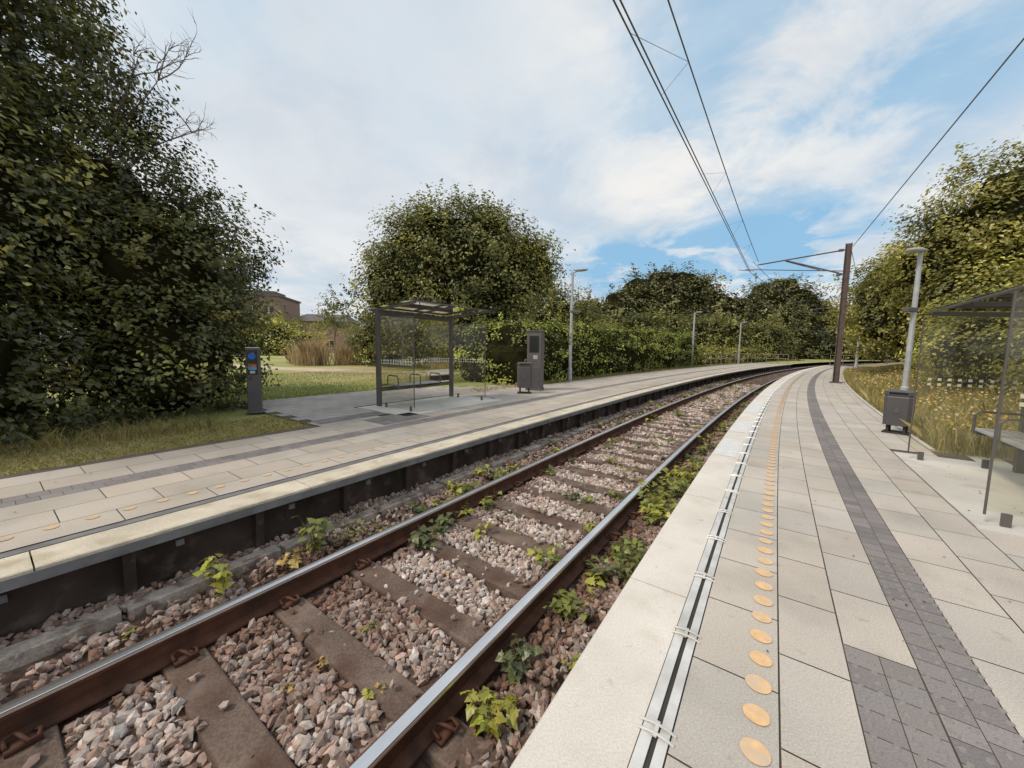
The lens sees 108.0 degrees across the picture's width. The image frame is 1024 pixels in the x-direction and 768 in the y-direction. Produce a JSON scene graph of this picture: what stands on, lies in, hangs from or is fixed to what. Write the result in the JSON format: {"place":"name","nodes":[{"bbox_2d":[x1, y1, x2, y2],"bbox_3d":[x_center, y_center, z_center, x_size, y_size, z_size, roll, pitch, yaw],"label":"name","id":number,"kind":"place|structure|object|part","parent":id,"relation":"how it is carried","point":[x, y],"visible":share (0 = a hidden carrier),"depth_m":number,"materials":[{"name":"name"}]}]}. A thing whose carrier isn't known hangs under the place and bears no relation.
{"place":"outdoors","nodes":[
{"label":"outdoors","id":0,"kind":"place"},
{"bbox_2d":[0,413,311,475],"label":"verge grass","id":1,"kind":"structure","parent":0,"point":[69,458],"depth_m":4.77,"materials":[{"name":"green plant"}]},
{"bbox_2d":[228,296,299,334],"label":"walls","id":2,"kind":"structure","parent":0,"point":[293,309],"depth_m":63.28,"materials":[{"name":"brick"}]},
{"bbox_2d":[236,305,273,329],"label":"windows","id":3,"kind":"structure","parent":2,"relation":"attached to","point":[269,311],"depth_m":60.92,"materials":[{"name":"white glass"}]},
{"bbox_2d":[250,291,300,303],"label":"roof","id":4,"kind":"structure","parent":2,"relation":"on","point":[273,293],"depth_m":62.96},
{"bbox_2d":[280,347,297,364],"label":"tall dry grass","id":5,"kind":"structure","parent":0,"point":[287,355],"depth_m":25.55,"materials":[{"name":"beige plant"}]},
{"bbox_2d":[284,337,339,365],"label":"tall dry grass","id":6,"kind":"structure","parent":0,"point":[311,353],"depth_m":24.02,"materials":[{"name":"beige plant"}]},
{"bbox_2d":[291,321,358,352],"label":"walls","id":7,"kind":"structure","parent":0,"point":[336,338],"depth_m":63.80,"materials":[{"name":"brick"}]},
{"bbox_2d":[289,314,355,323],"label":"roof","id":8,"kind":"structure","parent":7,"relation":"on","point":[309,317],"depth_m":65.07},
{"bbox_2d":[328,345,360,365],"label":"tall dry grass","id":9,"kind":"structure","parent":0,"point":[344,355],"depth_m":25.12,"materials":[{"name":"beige plant"}]},
{"bbox_2d":[0,363,792,636],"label":"station platform","id":10,"kind":"structure","parent":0,"point":[81,536],"depth_m":3.71,"materials":[{"name":"concrete"}]},
{"bbox_2d":[245,347,265,413],"bbox_3d":[-4.870,-0.072,7.032,0.280,1.234,0.240,-2,6,-24],"label":"ticket validator","id":11,"kind":"object","parent":10,"relation":"on","point":[254,394],"visible":0.98,"depth_m":6.96,"materials":[{"name":"paint"}]},
{"bbox_2d":[370,299,489,410],"bbox_3d":[-1.795,-0.654,8.515,1.462,2.190,2.280,5,7,36],"label":"tram stop shelter","id":12,"kind":"object","parent":10,"relation":"on","point":[441,353],"visible":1,"depth_m":8.88,"materials":[{"name":"paint"}]},
{"bbox_2d":[517,362,532,393],"bbox_3d":[0.363,-0.181,10.730,0.445,0.894,0.380,1,6,3],"label":"litter bin","id":13,"kind":"object","parent":10,"relation":"on","point":[524,374],"visible":1,"depth_m":10.56,"materials":[{"name":"metal"}]},
{"bbox_2d":[525,331,545,390],"bbox_3d":[0.731,-0.728,11.583,0.500,1.830,0.400,3,6,20],"label":"ticket machine","id":14,"kind":"object","parent":10,"relation":"on","point":[535,348],"visible":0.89,"depth_m":11.40,"materials":[{"name":"paint"}]},
{"bbox_3d":[0.660,-0.200,11.461,0.380,0.620,0.008,3,6,20],"label":"service door","id":15,"kind":"part","parent":14,"relation":"part of","materials":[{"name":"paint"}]},
{"bbox_2d":[755,354,788,362],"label":"platform end railing","id":16,"kind":"object","parent":10,"relation":"on","point":[778,358],"visible":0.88,"depth_m":41.08,"materials":[{"name":"grey metal"}]},
{"bbox_2d":[0,353,904,475],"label":"lawn","id":17,"kind":"structure","parent":0,"point":[278,360],"depth_m":9.38,"materials":[{"name":"green plant"}]},
{"bbox_2d":[0,409,230,457],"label":"undergrowth grass","id":18,"kind":"structure","parent":17,"relation":"on","point":[111,427],"depth_m":5.04,"materials":[{"name":"green plant"}]},
{"bbox_2d":[0,0,291,448],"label":"deciduous tree","id":19,"kind":"object","parent":17,"relation":"on","point":[127,274],"visible":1,"depth_m":6.08,"materials":[{"name":"green plant"}]},
{"bbox_2d":[25,9,215,167],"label":"dead branches","id":20,"kind":"object","parent":19,"relation":"attached to","point":[160,68],"visible":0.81,"depth_m":7.15,"materials":[{"name":"grey wood"}]},
{"bbox_2d":[48,367,472,418],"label":"lawn grass","id":21,"kind":"structure","parent":17,"relation":"on","point":[314,387],"depth_m":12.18,"materials":[{"name":"green plant"}]},
{"bbox_2d":[215,307,333,355],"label":"shrub","id":22,"kind":"object","parent":17,"relation":"on","point":[277,333],"visible":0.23,"depth_m":45.93,"materials":[{"name":"green plant"}]},
{"bbox_2d":[307,284,354,352],"bbox_3d":[-18.491,-6.408,38.611,4.925,7.802,4.453,1,6,0],"label":"young tree","id":23,"kind":"object","parent":17,"relation":"on","point":[332,320],"visible":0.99,"depth_m":38.10,"materials":[{"name":"green plant"}]},
{"bbox_2d":[233,364,461,373],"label":"sandy footpath","id":24,"kind":"structure","parent":17,"relation":"on","point":[310,369],"depth_m":20.10,"materials":[{"name":"beige sand"}]},
{"bbox_2d":[331,311,418,366],"bbox_3d":[-9.480,-3.286,26.012,4.984,4.280,7.617,-4,7,-42],"label":"shrub","id":25,"kind":"object","parent":17,"relation":"on","point":[358,344],"visible":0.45,"depth_m":24.72,"materials":[{"name":"green plant"}]},
{"bbox_2d":[339,178,575,368],"bbox_3d":[-3.467,-6.918,23.947,15.051,12.103,10.609,1,6,0],"label":"deciduous tree","id":26,"kind":"object","parent":17,"relation":"on","point":[482,257],"visible":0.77,"depth_m":21.84,"materials":[{"name":"green plant"}]},
{"bbox_2d":[507,273,617,333],"bbox_3d":[2.647,-3.186,19.811,6.240,5.606,4.173,-1,6,-16],"label":"deciduous tree","id":27,"kind":"object","parent":17,"relation":"on","point":[556,304],"visible":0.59,"depth_m":19.18,"materials":[{"name":"green plant"}]},
{"bbox_2d":[567,268,587,380],"bbox_3d":[2.616,-2.321,14.876,0.711,4.425,0.300,4,6,29],"label":"street lamp","id":28,"kind":"object","parent":17,"relation":"on","point":[572,311],"visible":0.99,"depth_m":14.94,"materials":[{"name":"metal"}]},
{"bbox_2d":[454,310,703,384],"bbox_3d":[6.750,-2.437,23.209,4.876,3.320,26.293,5,7,40],"label":"hedge","id":29,"kind":"object","parent":17,"relation":"on","point":[595,352],"visible":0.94,"depth_m":16.04,"materials":[{"name":"green plant"}]},
{"bbox_2d":[470,363,735,391],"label":"hedge foot grass","id":30,"kind":"structure","parent":17,"relation":"on","point":[597,376],"depth_m":18.53,"materials":[{"name":"green plant"}]},
{"bbox_2d":[690,312,701,365],"bbox_3d":[14.694,-3.543,29.667,0.674,4.375,0.300,5,7,34],"label":"street lamp","id":31,"kind":"object","parent":17,"relation":"on","point":[693,336],"visible":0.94,"depth_m":29.70,"materials":[{"name":"metal"}]},
{"bbox_2d":[610,304,808,360],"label":"bushes","id":32,"kind":"object","parent":17,"relation":"on","point":[766,335],"visible":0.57,"depth_m":46.17,"materials":[{"name":"green plant"}]},
{"bbox_2d":[564,259,891,359],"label":"distant woodland","id":33,"kind":"object","parent":17,"relation":"on","point":[683,290],"visible":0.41,"depth_m":63.26,"materials":[{"name":"green plant"}]},
{"bbox_2d":[705,354,752,366],"bbox_3d":[21.881,-2.448,37.127,15.522,1.175,0.178,-5,8,-45],"label":"timber fence","id":34,"kind":"object","parent":17,"relation":"on","point":[735,358],"visible":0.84,"depth_m":36.05,"materials":[{"name":"brown wood"}]},
{"bbox_2d":[696,340,775,365],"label":"bushes","id":35,"kind":"object","parent":17,"relation":"on","point":[760,353],"visible":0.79,"depth_m":39.51,"materials":[{"name":"green plant"}]},
{"bbox_2d":[737,322,746,363],"bbox_3d":[24.188,-4.314,39.112,0.674,4.375,0.300,5,7,34],"label":"street lamp","id":36,"kind":"object","parent":17,"relation":"on","point":[740,337],"visible":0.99,"depth_m":39.19,"materials":[{"name":"metal"}]},
{"bbox_2d":[30,355,904,562],"bbox_3d":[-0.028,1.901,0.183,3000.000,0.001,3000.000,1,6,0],"label":"ground","id":37,"kind":"structure","parent":0,"point":[818,364],"depth_m":67.10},
{"bbox_2d":[0,365,822,767],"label":"track ballast","id":38,"kind":"structure","parent":37,"relation":"on","point":[316,717],"depth_m":2.34,"materials":[{"name":"gravel"}]},
{"bbox_2d":[0,363,872,767],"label":"railway track","id":39,"kind":"structure","parent":38,"relation":"on","point":[430,729],"depth_m":2.23,"materials":[{"name":"brown metal"}]},
{"bbox_2d":[120,378,770,739],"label":"trackside weeds","id":40,"kind":"object","parent":38,"relation":"on","point":[489,717],"visible":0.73,"depth_m":3.16,"materials":[{"name":"green plant"}]},
{"bbox_2d":[0,0,1023,339],"label":"sky","id":41,"kind":"structure","parent":0,"point":[324,112],"materials":[{"name":"blue"}]},
{"bbox_2d":[510,365,1023,767],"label":"station platform","id":42,"kind":"structure","parent":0,"point":[748,560],"depth_m":1.82,"materials":[{"name":"concrete"}]},
{"bbox_2d":[29,374,1021,651],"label":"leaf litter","id":43,"kind":"object","parent":42,"relation":"on","point":[815,500],"visible":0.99,"depth_m":3.29,"materials":[{"name":"brown plant"}]},
{"bbox_2d":[742,242,852,383],"bbox_3d":[12.574,-3.097,17.012,4.193,5.850,0.420,5,7,40],"label":"overhead line mast","id":44,"kind":"object","parent":42,"relation":"on","point":[845,274],"visible":1,"depth_m":15.85,"materials":[{"name":"metal"}]},
{"bbox_2d":[613,0,1023,315],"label":"overhead wires","id":45,"kind":"object","parent":44,"relation":"attached to","point":[687,60],"visible":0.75,"depth_m":6.39,"materials":[{"name":"black metal"}]},
{"bbox_2d":[829,355,854,365],"bbox_3d":[33.088,-2.291,37.197,0.060,1.175,2.053,-4,8,-43],"label":"platform end railing","id":46,"kind":"object","parent":42,"relation":"on","point":[843,358],"visible":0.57,"depth_m":37.09,"materials":[{"name":"grey metal"}]},
{"bbox_2d":[881,389,916,435],"bbox_3d":[6.293,0.453,6.062,0.298,0.701,0.349,-3,7,-35],"label":"litter bin","id":47,"kind":"object","parent":42,"relation":"on","point":[898,404],"visible":0.91,"depth_m":5.97,"materials":[{"name":"metal"}]},
{"bbox_2d":[907,283,1023,527],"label":"tram stop shelter","id":48,"kind":"object","parent":42,"relation":"on","point":[1011,299],"visible":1,"depth_m":3.79,"materials":[{"name":"paint"}]},
{"bbox_2d":[805,307,856,363],"bbox_3d":[29.595,-4.568,34.883,0.420,5.850,4.643,-4,8,-44],"label":"overhead line mast","id":49,"kind":"object","parent":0,"point":[822,312],"visible":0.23,"depth_m":35.03,"materials":[{"name":"grey metal"}]},
{"bbox_2d":[842,362,1023,461],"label":"bank ground","id":50,"kind":"structure","parent":0,"point":[871,366],"depth_m":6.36,"materials":[{"name":"green plant"}]},
{"bbox_2d":[854,336,859,368],"bbox_3d":[24.149,-3.078,26.277,0.674,4.375,0.300,4,6,31],"label":"street lamp","id":51,"kind":"object","parent":50,"relation":"on","point":[856,363],"visible":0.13,"depth_m":26.23,"materials":[{"name":"metal"}]},
{"bbox_2d":[835,298,924,362],"bbox_3d":[30.469,-5.625,28.169,9.210,8.082,21.806,5,7,40],"label":"bush","id":52,"kind":"object","parent":50,"relation":"on","point":[883,354],"visible":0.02,"depth_m":32.59,"materials":[{"name":"green plant"}]},
{"bbox_2d":[900,247,928,390],"bbox_3d":[9.242,-1.263,8.708,0.540,3.695,0.300,0,6,-11],"label":"street lamp","id":53,"kind":"object","parent":50,"relation":"on","point":[913,308],"visible":0.91,"depth_m":8.67,"materials":[{"name":"metal"}]},
{"bbox_2d":[816,125,1023,368],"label":"deciduous tree","id":54,"kind":"object","parent":50,"relation":"on","point":[983,234],"visible":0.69,"depth_m":14.58,"materials":[{"name":"green plant"}]},
{"bbox_2d":[848,362,1022,438],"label":"wildflower heads","id":55,"kind":"object","parent":50,"relation":"on","point":[967,421],"visible":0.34,"depth_m":7.92,"materials":[{"name":"yellow plant"}]},
{"bbox_2d":[878,274,1023,400],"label":"shrub","id":56,"kind":"object","parent":50,"relation":"on","point":[965,349],"visible":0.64,"depth_m":9.48,"materials":[{"name":"green plant"}]}
]}

